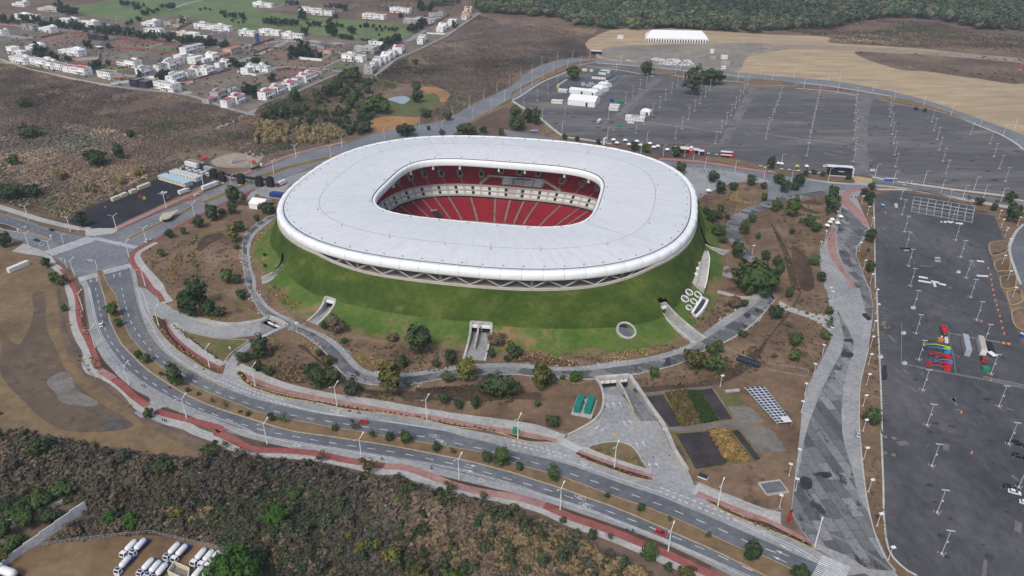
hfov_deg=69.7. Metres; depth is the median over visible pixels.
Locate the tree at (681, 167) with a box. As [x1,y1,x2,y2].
[676,161,686,172]
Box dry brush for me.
[109,487,363,575]
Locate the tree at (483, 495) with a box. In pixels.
[480,490,487,500]
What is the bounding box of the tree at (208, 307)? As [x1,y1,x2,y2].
[200,299,215,315]
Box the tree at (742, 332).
[737,328,748,336]
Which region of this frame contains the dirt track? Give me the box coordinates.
[761,44,1023,61]
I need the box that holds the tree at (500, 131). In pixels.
[498,128,503,134]
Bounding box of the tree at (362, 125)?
[353,119,373,131]
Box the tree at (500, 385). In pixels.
[487,373,511,396]
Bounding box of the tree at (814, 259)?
[809,254,821,264]
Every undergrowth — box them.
[0,412,37,431]
[0,432,648,575]
[145,230,239,286]
[254,78,396,143]
[346,343,448,371]
[564,343,677,362]
[636,338,767,387]
[697,193,737,232]
[767,197,827,258]
[770,295,829,370]
[784,19,1023,52]
[859,247,872,282]
[861,333,878,421]
[862,442,887,536]
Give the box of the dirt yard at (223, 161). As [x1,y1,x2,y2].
[211,149,265,167]
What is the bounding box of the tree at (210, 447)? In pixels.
[198,443,218,456]
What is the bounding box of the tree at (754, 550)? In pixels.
[743,538,762,559]
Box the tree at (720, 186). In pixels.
[715,180,726,193]
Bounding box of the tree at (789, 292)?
[786,286,794,296]
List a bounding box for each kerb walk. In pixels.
[767,171,1008,206]
[872,176,1004,196]
[878,189,1023,210]
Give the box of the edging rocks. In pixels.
[239,214,766,387]
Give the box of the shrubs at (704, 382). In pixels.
[640,334,769,387]
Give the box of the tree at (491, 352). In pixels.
[486,349,494,357]
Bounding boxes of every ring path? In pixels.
[242,214,774,385]
[243,213,773,384]
[247,218,768,376]
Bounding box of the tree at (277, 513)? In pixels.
[260,500,289,524]
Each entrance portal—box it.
[261,262,282,283]
[306,296,335,324]
[463,320,492,360]
[660,302,705,343]
[705,244,729,254]
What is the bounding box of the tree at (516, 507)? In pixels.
[513,503,518,510]
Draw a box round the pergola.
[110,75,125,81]
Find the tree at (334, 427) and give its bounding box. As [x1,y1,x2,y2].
[331,423,338,430]
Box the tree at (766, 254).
[761,250,771,258]
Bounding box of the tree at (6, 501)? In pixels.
[0,495,14,513]
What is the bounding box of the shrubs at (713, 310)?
[678,290,739,327]
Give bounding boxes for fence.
[33,530,222,547]
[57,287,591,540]
[68,160,206,218]
[218,120,422,167]
[695,481,782,510]
[771,363,808,375]
[798,521,892,573]
[868,174,1004,192]
[903,363,982,378]
[983,378,1020,387]
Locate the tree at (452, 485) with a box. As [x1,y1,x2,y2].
[444,480,456,491]
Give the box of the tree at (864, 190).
[861,188,868,193]
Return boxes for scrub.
[0,64,311,217]
[339,0,453,13]
[377,16,597,124]
[835,40,1023,81]
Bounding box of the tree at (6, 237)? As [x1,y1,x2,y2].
[0,231,11,246]
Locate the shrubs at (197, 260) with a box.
[146,226,241,279]
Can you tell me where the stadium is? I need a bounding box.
[277,135,697,290]
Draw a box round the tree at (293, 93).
[288,87,300,101]
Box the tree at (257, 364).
[251,360,264,371]
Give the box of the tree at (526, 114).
[522,107,532,122]
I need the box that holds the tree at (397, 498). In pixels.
[393,493,400,502]
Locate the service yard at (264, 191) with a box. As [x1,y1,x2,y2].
[246,168,310,201]
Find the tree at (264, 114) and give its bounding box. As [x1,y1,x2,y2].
[260,111,269,118]
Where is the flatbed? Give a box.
[986,341,996,357]
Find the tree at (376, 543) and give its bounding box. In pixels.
[371,538,381,550]
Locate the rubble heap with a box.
[581,82,594,86]
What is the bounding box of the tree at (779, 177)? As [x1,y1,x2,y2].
[773,173,785,183]
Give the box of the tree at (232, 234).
[227,226,238,241]
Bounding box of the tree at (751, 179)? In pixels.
[747,174,758,184]
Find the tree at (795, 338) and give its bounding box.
[788,332,803,345]
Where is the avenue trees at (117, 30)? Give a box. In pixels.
[0,13,228,46]
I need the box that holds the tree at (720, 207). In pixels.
[717,204,723,210]
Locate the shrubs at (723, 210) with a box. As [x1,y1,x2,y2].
[700,192,738,231]
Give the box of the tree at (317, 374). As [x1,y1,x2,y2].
[309,365,326,388]
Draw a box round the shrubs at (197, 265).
[187,234,208,286]
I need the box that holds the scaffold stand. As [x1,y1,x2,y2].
[911,196,974,222]
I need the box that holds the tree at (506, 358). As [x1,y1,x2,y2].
[503,355,509,361]
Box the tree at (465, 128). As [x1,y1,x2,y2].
[456,122,476,134]
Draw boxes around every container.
[6,260,29,272]
[110,195,119,201]
[118,192,127,197]
[128,188,137,193]
[136,182,150,189]
[269,191,284,197]
[557,79,567,85]
[573,394,584,412]
[584,395,595,413]
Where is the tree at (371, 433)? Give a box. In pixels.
[367,429,374,435]
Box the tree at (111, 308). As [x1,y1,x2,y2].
[102,301,118,315]
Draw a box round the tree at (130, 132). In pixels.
[125,129,134,136]
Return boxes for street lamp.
[117,360,129,385]
[175,392,187,418]
[257,417,268,444]
[453,452,462,480]
[515,412,521,439]
[557,480,564,510]
[667,521,674,552]
[717,477,724,506]
[813,517,822,547]
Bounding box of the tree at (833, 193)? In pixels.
[825,192,835,199]
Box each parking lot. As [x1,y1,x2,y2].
[514,64,1023,197]
[874,192,1023,575]
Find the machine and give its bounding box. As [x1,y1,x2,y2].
[937,337,943,341]
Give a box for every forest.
[429,0,460,5]
[471,0,1023,31]
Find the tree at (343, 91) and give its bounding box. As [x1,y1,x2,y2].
[337,85,350,97]
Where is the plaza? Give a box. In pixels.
[682,168,772,198]
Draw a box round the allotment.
[646,386,766,470]
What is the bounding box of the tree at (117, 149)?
[111,142,124,157]
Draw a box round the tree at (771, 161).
[766,155,776,167]
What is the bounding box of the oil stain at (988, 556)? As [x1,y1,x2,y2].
[536,66,1022,558]
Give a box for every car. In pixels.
[358,419,368,424]
[654,528,667,537]
[855,430,860,437]
[1003,483,1016,489]
[1007,488,1021,495]
[1012,439,1023,446]
[1012,452,1023,459]
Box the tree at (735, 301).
[728,295,741,306]
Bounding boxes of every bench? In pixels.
[698,472,708,480]
[725,388,739,392]
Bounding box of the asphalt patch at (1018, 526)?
[546,69,1023,575]
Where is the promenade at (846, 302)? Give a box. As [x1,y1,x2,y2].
[791,190,897,575]
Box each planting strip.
[0,211,83,234]
[79,288,148,400]
[161,407,710,569]
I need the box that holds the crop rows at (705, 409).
[686,389,718,422]
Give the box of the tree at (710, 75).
[702,68,725,84]
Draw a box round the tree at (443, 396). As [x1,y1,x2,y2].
[438,389,447,403]
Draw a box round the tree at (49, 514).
[35,506,61,522]
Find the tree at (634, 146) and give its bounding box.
[630,141,639,150]
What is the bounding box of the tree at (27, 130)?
[15,124,39,137]
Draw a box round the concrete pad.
[571,398,596,418]
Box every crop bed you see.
[647,395,680,426]
[676,431,727,468]
[700,388,731,419]
[728,406,763,425]
[732,430,759,460]
[742,427,786,452]
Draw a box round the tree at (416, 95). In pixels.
[411,89,423,102]
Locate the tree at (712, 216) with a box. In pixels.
[706,209,718,222]
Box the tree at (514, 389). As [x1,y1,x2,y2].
[506,375,522,396]
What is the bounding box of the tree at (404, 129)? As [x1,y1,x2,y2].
[395,123,415,135]
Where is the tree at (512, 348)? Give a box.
[506,340,522,359]
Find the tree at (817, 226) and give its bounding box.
[809,222,822,231]
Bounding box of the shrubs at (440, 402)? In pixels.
[344,389,513,403]
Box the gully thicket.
[261,73,376,134]
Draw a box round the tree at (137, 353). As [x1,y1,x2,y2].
[134,349,141,357]
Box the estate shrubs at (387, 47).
[246,43,390,88]
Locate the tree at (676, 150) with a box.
[671,145,680,155]
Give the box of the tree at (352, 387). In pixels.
[343,374,360,395]
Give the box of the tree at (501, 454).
[492,446,511,465]
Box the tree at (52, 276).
[47,271,60,281]
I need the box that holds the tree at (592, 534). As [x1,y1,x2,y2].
[587,528,597,540]
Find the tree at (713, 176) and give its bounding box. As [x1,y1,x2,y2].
[706,170,719,182]
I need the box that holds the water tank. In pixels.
[758,479,789,495]
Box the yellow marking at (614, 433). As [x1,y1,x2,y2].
[134,228,895,471]
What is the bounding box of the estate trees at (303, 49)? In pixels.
[31,0,469,98]
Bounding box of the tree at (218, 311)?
[210,306,225,317]
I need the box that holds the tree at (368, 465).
[358,457,377,473]
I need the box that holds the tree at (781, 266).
[775,262,785,272]
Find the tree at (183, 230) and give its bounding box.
[179,227,185,233]
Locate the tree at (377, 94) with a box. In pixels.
[373,92,385,110]
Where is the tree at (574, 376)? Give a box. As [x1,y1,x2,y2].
[569,370,582,381]
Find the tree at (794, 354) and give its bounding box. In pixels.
[789,347,801,361]
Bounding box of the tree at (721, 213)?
[715,211,723,218]
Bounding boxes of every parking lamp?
[923,404,937,426]
[928,443,942,467]
[933,489,949,515]
[937,530,955,556]
[987,354,1001,374]
[995,385,1010,407]
[1005,422,1020,445]
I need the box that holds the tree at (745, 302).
[741,300,748,305]
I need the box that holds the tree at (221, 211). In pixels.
[217,208,226,213]
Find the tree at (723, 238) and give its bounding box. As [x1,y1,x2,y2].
[718,235,727,242]
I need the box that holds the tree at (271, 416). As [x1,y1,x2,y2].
[267,412,274,420]
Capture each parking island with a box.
[651,68,672,72]
[745,79,796,85]
[880,97,969,121]
[989,241,1008,255]
[994,258,1010,271]
[1000,274,1016,288]
[1006,289,1023,304]
[1011,307,1023,329]
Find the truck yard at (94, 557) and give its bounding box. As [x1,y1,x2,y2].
[0,535,269,575]
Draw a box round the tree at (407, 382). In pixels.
[403,378,411,385]
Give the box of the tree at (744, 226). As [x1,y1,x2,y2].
[738,219,750,234]
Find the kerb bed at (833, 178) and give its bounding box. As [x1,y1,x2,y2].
[765,172,854,181]
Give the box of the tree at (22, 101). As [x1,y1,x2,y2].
[13,96,31,107]
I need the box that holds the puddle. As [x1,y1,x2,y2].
[104,419,125,430]
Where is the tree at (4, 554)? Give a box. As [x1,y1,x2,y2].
[0,543,10,561]
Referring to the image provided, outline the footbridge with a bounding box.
[736,355,761,367]
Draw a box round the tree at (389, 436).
[385,431,394,440]
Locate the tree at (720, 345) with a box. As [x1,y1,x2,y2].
[713,340,724,351]
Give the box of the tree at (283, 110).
[277,105,289,117]
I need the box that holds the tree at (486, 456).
[482,450,491,461]
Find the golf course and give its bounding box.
[75,0,413,41]
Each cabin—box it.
[157,173,192,186]
[169,169,202,181]
[203,165,213,170]
[551,99,562,103]
[558,88,567,92]
[592,75,605,79]
[598,71,606,74]
[605,75,615,82]
[609,106,618,110]
[625,114,645,121]
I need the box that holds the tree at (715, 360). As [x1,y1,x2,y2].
[700,352,728,371]
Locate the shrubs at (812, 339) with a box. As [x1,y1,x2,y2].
[775,296,829,365]
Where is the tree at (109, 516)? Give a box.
[103,507,118,524]
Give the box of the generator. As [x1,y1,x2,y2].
[981,365,989,371]
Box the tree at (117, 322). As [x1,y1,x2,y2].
[112,317,123,326]
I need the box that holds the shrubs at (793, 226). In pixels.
[767,199,827,257]
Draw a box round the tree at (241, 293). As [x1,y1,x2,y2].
[235,289,247,298]
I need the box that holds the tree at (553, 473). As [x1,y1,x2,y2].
[547,462,558,481]
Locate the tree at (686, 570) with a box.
[677,565,696,575]
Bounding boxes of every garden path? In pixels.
[717,290,767,299]
[725,190,828,298]
[778,301,831,332]
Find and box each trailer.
[184,161,198,167]
[961,334,971,356]
[976,335,987,355]
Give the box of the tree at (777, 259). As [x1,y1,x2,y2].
[771,254,783,263]
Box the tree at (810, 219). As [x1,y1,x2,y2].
[803,214,816,225]
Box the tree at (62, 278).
[55,273,68,284]
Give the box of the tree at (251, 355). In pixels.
[248,351,258,359]
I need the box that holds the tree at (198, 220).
[190,214,203,227]
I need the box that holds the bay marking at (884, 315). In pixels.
[876,243,1000,413]
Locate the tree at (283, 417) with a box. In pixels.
[276,412,286,423]
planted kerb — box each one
[152,315,223,374]
[238,372,550,442]
[575,452,653,480]
[706,500,816,549]
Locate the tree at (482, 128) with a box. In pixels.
[478,126,486,132]
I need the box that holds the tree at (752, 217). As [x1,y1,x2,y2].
[749,214,757,221]
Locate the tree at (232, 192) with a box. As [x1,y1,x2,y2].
[224,185,239,203]
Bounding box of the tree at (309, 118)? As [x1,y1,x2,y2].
[304,113,315,124]
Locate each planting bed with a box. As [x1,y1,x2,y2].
[166,253,182,285]
[176,300,230,320]
[197,233,222,250]
[268,337,285,350]
[268,363,307,382]
[294,334,316,350]
[350,351,384,368]
[415,385,480,393]
[510,356,578,365]
[603,348,669,361]
[730,187,757,205]
[791,246,814,290]
[800,206,817,212]
[801,200,822,204]
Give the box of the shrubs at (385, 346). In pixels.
[354,343,447,372]
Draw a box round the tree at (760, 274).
[730,257,781,296]
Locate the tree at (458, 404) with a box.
[453,400,463,408]
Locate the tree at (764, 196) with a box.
[762,192,767,200]
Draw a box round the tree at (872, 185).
[868,182,875,188]
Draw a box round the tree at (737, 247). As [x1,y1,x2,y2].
[731,239,745,257]
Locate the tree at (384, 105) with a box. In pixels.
[377,98,389,113]
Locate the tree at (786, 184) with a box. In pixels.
[780,179,790,192]
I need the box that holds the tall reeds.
[51,118,342,194]
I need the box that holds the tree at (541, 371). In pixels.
[531,361,552,389]
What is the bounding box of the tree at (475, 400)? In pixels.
[469,395,480,408]
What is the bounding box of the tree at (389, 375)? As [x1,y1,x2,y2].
[377,358,402,393]
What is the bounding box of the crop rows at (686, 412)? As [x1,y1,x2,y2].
[665,389,701,426]
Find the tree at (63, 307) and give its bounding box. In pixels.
[60,303,67,310]
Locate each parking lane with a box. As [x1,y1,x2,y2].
[613,77,662,116]
[719,87,757,143]
[854,144,867,173]
[856,98,872,143]
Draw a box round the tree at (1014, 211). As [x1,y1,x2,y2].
[1006,204,1023,221]
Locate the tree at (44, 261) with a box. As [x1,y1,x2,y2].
[40,257,49,266]
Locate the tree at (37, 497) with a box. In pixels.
[19,486,53,512]
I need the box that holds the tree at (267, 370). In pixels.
[260,364,275,376]
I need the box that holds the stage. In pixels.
[827,164,854,177]
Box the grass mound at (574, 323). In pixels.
[250,204,725,357]
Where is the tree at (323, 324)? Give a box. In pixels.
[320,320,327,329]
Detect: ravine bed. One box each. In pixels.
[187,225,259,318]
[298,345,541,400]
[633,222,800,391]
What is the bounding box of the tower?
[255,33,259,42]
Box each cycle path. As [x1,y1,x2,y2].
[59,268,100,367]
[96,368,116,379]
[110,377,149,407]
[113,141,346,229]
[129,236,165,301]
[153,409,384,468]
[161,189,254,234]
[163,319,223,369]
[236,370,556,442]
[384,463,545,507]
[543,503,721,575]
[577,450,652,477]
[659,158,766,172]
[696,491,812,544]
[827,227,855,287]
[840,188,890,226]
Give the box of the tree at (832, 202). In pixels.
[825,194,841,212]
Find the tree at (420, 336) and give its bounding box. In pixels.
[403,322,431,354]
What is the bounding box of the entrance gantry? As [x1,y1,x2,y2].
[209,168,274,187]
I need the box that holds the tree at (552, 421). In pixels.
[544,414,560,427]
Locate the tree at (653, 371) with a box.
[649,366,660,377]
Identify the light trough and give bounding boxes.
[691,296,708,317]
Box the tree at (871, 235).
[865,228,877,241]
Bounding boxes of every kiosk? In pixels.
[672,146,692,154]
[692,148,699,154]
[699,149,704,155]
[720,150,733,157]
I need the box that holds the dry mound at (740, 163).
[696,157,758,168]
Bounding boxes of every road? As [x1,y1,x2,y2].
[0,214,137,277]
[78,276,742,575]
[114,58,1023,246]
[114,265,863,575]
[504,129,1023,205]
[872,180,1004,202]
[1011,226,1023,289]
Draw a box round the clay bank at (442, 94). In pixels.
[420,87,449,101]
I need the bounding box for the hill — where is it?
[0,435,653,575]
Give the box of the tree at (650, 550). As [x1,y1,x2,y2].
[639,540,658,561]
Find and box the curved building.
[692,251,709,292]
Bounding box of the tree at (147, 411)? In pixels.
[142,407,153,418]
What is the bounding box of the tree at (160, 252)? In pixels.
[156,248,164,255]
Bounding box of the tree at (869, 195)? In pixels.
[863,192,875,200]
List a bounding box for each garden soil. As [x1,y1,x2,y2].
[133,159,838,510]
[858,190,914,575]
[880,190,1023,240]
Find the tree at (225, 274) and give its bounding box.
[220,267,232,282]
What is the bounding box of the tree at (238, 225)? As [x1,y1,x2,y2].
[233,220,243,231]
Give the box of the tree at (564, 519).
[559,516,566,522]
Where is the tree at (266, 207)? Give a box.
[257,202,274,213]
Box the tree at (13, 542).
[0,533,29,551]
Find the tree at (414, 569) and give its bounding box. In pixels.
[399,561,430,575]
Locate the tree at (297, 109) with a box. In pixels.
[292,105,302,115]
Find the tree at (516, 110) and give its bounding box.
[508,105,521,115]
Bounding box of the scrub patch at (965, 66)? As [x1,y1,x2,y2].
[855,51,1023,83]
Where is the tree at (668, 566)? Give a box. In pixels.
[662,561,672,571]
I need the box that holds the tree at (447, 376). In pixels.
[441,371,455,382]
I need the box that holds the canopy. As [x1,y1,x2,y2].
[640,108,651,114]
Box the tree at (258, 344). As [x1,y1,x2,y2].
[250,332,267,357]
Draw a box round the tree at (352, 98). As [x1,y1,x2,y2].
[345,91,358,107]
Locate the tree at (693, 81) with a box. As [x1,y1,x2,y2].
[682,63,703,94]
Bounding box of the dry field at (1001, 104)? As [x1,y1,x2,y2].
[585,27,1023,134]
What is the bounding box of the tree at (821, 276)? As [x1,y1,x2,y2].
[816,272,826,281]
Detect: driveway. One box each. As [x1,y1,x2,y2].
[13,243,55,264]
[134,395,166,417]
[149,302,261,375]
[556,393,705,504]
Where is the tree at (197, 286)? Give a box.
[185,275,207,306]
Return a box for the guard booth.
[159,210,178,221]
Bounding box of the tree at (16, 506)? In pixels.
[2,498,30,522]
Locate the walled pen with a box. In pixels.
[167,561,190,575]
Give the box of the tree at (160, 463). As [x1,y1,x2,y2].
[145,456,173,474]
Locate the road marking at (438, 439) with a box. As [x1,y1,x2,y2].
[6,219,849,575]
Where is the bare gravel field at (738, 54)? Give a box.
[599,43,788,71]
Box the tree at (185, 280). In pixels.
[182,277,190,284]
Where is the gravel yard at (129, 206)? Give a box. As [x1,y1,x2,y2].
[70,164,211,227]
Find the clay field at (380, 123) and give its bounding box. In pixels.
[369,116,418,131]
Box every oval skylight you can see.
[681,295,688,301]
[685,289,692,295]
[686,304,691,310]
[690,298,696,304]
[694,291,701,297]
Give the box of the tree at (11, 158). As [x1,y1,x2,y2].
[3,154,18,164]
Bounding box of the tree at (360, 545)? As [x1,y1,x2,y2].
[354,540,367,551]
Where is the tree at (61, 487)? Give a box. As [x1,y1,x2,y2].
[47,477,77,497]
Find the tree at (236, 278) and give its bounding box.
[230,274,241,282]
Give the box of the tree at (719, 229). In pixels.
[711,224,726,235]
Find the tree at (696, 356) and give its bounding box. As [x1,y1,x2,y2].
[682,349,706,369]
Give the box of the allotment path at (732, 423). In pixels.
[645,386,757,431]
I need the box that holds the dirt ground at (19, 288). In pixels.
[0,248,197,456]
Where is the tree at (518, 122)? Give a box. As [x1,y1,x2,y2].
[508,115,525,129]
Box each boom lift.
[923,343,950,350]
[924,344,950,354]
[926,363,950,372]
[927,361,951,366]
[929,351,949,358]
[934,358,952,363]
[935,354,951,360]
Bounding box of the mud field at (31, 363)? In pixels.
[0,291,132,431]
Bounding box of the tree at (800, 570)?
[789,563,812,575]
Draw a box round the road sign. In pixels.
[512,427,517,433]
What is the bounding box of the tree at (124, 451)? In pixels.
[116,447,130,458]
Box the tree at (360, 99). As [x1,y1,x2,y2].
[355,96,365,104]
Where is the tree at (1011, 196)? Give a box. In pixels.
[1005,191,1018,202]
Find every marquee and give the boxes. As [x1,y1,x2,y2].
[248,197,271,209]
[568,93,600,106]
[569,87,587,94]
[586,88,601,95]
[592,84,608,92]
[598,81,611,86]
[645,30,707,42]
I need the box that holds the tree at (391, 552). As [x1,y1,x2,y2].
[380,546,400,563]
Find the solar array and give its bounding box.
[744,386,791,425]
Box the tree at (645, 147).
[641,143,650,152]
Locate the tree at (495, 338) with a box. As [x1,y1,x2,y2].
[486,332,505,346]
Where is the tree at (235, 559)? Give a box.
[198,541,265,575]
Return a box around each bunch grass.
[77,292,87,337]
[89,357,100,367]
[152,317,222,371]
[165,252,182,284]
[173,325,217,358]
[176,299,229,319]
[237,371,301,398]
[256,221,274,242]
[267,337,285,349]
[268,285,301,307]
[268,361,306,382]
[292,334,317,349]
[304,399,494,430]
[351,350,382,367]
[416,384,479,393]
[511,350,578,364]
[557,380,583,385]
[580,456,651,478]
[602,347,668,361]
[624,455,642,464]
[709,501,810,545]
[729,186,757,204]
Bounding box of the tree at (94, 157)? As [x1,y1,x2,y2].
[81,149,106,164]
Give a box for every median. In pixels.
[96,270,794,575]
[456,59,597,128]
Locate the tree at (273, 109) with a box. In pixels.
[265,103,279,116]
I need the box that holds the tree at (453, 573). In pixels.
[442,569,466,575]
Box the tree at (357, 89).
[348,86,363,96]
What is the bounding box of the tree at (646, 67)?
[639,60,654,75]
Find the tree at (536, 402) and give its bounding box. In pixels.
[534,399,540,406]
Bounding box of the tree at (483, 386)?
[474,373,501,394]
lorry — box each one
[0,563,21,575]
[113,555,135,575]
[119,539,138,558]
[128,538,149,557]
[136,557,158,575]
[143,560,164,575]
[151,562,170,575]
[162,542,183,561]
[170,543,191,562]
[178,188,190,194]
[189,547,209,567]
[191,565,203,575]
[197,549,216,567]
[201,181,220,190]
[203,550,221,568]
[250,163,263,169]
[275,179,286,186]
[980,355,987,363]
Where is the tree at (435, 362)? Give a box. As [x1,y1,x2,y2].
[430,359,438,366]
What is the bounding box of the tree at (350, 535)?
[345,529,355,539]
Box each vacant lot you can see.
[41,35,86,46]
[113,40,156,48]
[256,69,303,81]
[262,50,288,58]
[285,42,310,47]
[287,56,340,67]
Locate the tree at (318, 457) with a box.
[315,450,324,462]
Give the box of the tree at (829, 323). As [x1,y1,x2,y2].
[824,314,835,326]
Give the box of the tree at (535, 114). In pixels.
[530,106,540,124]
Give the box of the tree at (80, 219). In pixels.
[72,211,86,226]
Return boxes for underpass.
[185,314,288,338]
[567,373,688,470]
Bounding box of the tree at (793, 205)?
[784,195,801,216]
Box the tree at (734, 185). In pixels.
[729,182,738,189]
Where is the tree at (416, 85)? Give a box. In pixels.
[411,81,420,90]
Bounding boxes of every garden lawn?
[97,66,128,70]
[156,46,175,51]
[330,62,352,67]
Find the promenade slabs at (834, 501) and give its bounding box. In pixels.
[792,310,892,570]
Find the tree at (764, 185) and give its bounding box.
[760,182,767,187]
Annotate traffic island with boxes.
[0,223,20,231]
[21,231,63,243]
[126,205,194,239]
[174,325,248,362]
[200,154,338,203]
[588,441,648,468]
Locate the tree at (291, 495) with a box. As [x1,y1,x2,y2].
[285,487,301,500]
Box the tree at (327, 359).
[320,354,333,365]
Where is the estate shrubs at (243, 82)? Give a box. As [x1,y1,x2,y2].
[1,28,253,98]
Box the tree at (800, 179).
[793,173,805,184]
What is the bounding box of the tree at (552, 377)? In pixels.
[544,373,556,386]
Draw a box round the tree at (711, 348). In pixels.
[705,343,717,353]
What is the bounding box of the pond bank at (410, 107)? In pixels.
[373,93,439,115]
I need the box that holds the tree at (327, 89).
[321,84,334,96]
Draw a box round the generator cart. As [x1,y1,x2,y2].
[900,247,910,250]
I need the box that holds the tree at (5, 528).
[0,516,13,538]
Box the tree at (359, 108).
[354,101,370,112]
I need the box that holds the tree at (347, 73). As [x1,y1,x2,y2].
[340,67,359,82]
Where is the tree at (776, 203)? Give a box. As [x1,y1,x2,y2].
[772,197,781,210]
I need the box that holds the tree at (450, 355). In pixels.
[443,348,456,364]
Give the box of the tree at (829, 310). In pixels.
[825,306,833,314]
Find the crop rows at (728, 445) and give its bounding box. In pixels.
[706,426,749,461]
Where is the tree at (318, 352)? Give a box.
[315,350,322,356]
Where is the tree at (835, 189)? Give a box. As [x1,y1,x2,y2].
[829,184,840,195]
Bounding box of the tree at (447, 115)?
[442,111,451,119]
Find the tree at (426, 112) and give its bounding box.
[419,107,432,117]
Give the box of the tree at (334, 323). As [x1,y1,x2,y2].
[327,313,346,335]
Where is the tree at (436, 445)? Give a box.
[431,441,440,451]
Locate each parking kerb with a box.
[512,71,566,99]
[512,101,611,143]
[589,66,653,76]
[597,62,743,76]
[662,77,855,97]
[796,88,852,94]
[800,82,888,95]
[873,198,916,575]
[939,108,1023,149]
[1008,224,1023,284]
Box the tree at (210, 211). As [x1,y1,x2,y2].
[204,203,217,220]
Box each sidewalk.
[0,205,90,229]
[50,264,703,575]
[85,228,115,235]
[134,242,172,303]
[168,322,227,365]
[232,364,565,443]
[581,447,651,472]
[691,482,780,524]
[853,176,871,182]
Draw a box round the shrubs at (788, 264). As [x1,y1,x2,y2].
[774,229,796,287]
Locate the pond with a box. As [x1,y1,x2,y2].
[388,96,409,103]
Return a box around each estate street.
[0,61,254,115]
[1,23,287,47]
[6,34,33,38]
[86,65,188,84]
[168,0,201,9]
[185,41,287,83]
[216,69,353,128]
[255,66,340,78]
[289,30,425,53]
[371,13,480,77]
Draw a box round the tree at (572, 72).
[566,65,580,79]
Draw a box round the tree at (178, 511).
[168,507,183,517]
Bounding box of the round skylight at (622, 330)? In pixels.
[616,322,636,338]
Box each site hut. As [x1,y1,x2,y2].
[591,50,601,54]
[721,61,731,64]
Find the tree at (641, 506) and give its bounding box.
[636,502,645,510]
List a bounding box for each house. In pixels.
[0,28,9,35]
[6,45,27,54]
[8,54,31,64]
[11,0,30,6]
[14,12,41,19]
[21,23,37,30]
[25,42,45,50]
[28,56,51,67]
[37,5,57,11]
[38,24,58,32]
[44,59,66,69]
[58,46,86,56]
[59,17,79,22]
[61,64,92,75]
[78,19,99,26]
[87,31,108,40]
[96,69,117,79]
[116,57,142,67]
[128,77,152,87]
[134,65,156,75]
[141,18,160,26]
[143,27,165,34]
[152,80,181,91]
[153,59,176,71]
[163,20,182,26]
[164,70,189,80]
[166,56,186,65]
[171,30,188,36]
[173,53,193,58]
[176,16,190,22]
[179,43,203,53]
[181,65,201,77]
[184,31,207,37]
[187,55,202,63]
[193,21,213,29]
[199,64,221,74]
[200,51,219,62]
[202,88,227,103]
[211,23,232,31]
[214,58,231,68]
[219,46,241,58]
[220,92,245,107]
[238,28,256,36]
[240,63,258,74]
[252,1,273,7]
[253,62,271,72]
[257,87,277,99]
[258,28,281,35]
[269,81,287,94]
[281,31,304,39]
[281,79,301,90]
[285,0,298,4]
[291,72,312,83]
[298,6,315,12]
[304,70,321,79]
[311,8,333,15]
[315,48,335,56]
[323,2,341,7]
[341,51,366,62]
[354,44,378,53]
[362,12,386,19]
[363,64,375,73]
[368,40,386,46]
[370,56,383,67]
[378,4,392,10]
[380,51,393,63]
[387,49,396,57]
[389,6,411,12]
[392,44,404,53]
[403,17,418,23]
[415,16,436,23]
[417,34,426,43]
[429,11,445,17]
[436,22,447,31]
[447,19,456,25]
[461,11,470,19]
[464,6,472,12]
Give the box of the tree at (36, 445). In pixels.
[23,437,49,455]
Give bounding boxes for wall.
[0,58,110,85]
[0,502,87,565]
[5,499,62,522]
[40,32,63,37]
[72,51,99,60]
[100,37,117,43]
[110,46,178,53]
[111,76,157,84]
[118,37,177,45]
[146,43,162,48]
[177,69,231,81]
[189,156,214,162]
[230,159,245,166]
[252,38,273,46]
[254,47,276,53]
[256,75,336,110]
[277,67,303,70]
[294,53,335,60]
[375,13,479,76]
[427,30,453,34]
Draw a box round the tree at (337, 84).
[331,76,342,90]
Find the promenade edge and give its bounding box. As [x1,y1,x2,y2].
[859,347,895,570]
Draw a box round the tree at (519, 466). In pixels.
[516,461,522,470]
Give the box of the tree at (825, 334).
[820,329,832,340]
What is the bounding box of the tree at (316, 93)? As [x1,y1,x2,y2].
[312,88,324,98]
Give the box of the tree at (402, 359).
[398,354,407,366]
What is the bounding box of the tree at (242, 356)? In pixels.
[233,351,249,362]
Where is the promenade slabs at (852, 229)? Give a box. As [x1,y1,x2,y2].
[837,208,872,319]
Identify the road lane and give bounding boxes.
[0,214,68,241]
[85,274,763,575]
[103,266,826,575]
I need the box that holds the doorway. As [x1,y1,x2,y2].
[482,328,489,332]
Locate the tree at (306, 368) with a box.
[302,361,319,378]
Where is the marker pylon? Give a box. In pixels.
[787,510,792,521]
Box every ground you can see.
[0,0,1023,575]
[0,10,479,112]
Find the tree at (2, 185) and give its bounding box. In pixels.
[0,183,11,189]
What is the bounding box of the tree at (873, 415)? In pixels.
[862,407,884,424]
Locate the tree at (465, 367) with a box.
[454,355,477,381]
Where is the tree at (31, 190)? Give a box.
[17,184,41,197]
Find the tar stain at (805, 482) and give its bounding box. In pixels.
[169,313,886,531]
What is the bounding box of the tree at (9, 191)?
[0,183,23,199]
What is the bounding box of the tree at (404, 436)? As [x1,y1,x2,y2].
[398,429,411,443]
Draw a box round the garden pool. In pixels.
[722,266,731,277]
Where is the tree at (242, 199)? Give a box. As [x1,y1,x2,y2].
[237,191,246,205]
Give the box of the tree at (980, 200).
[975,197,985,204]
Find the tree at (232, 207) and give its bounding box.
[226,203,236,213]

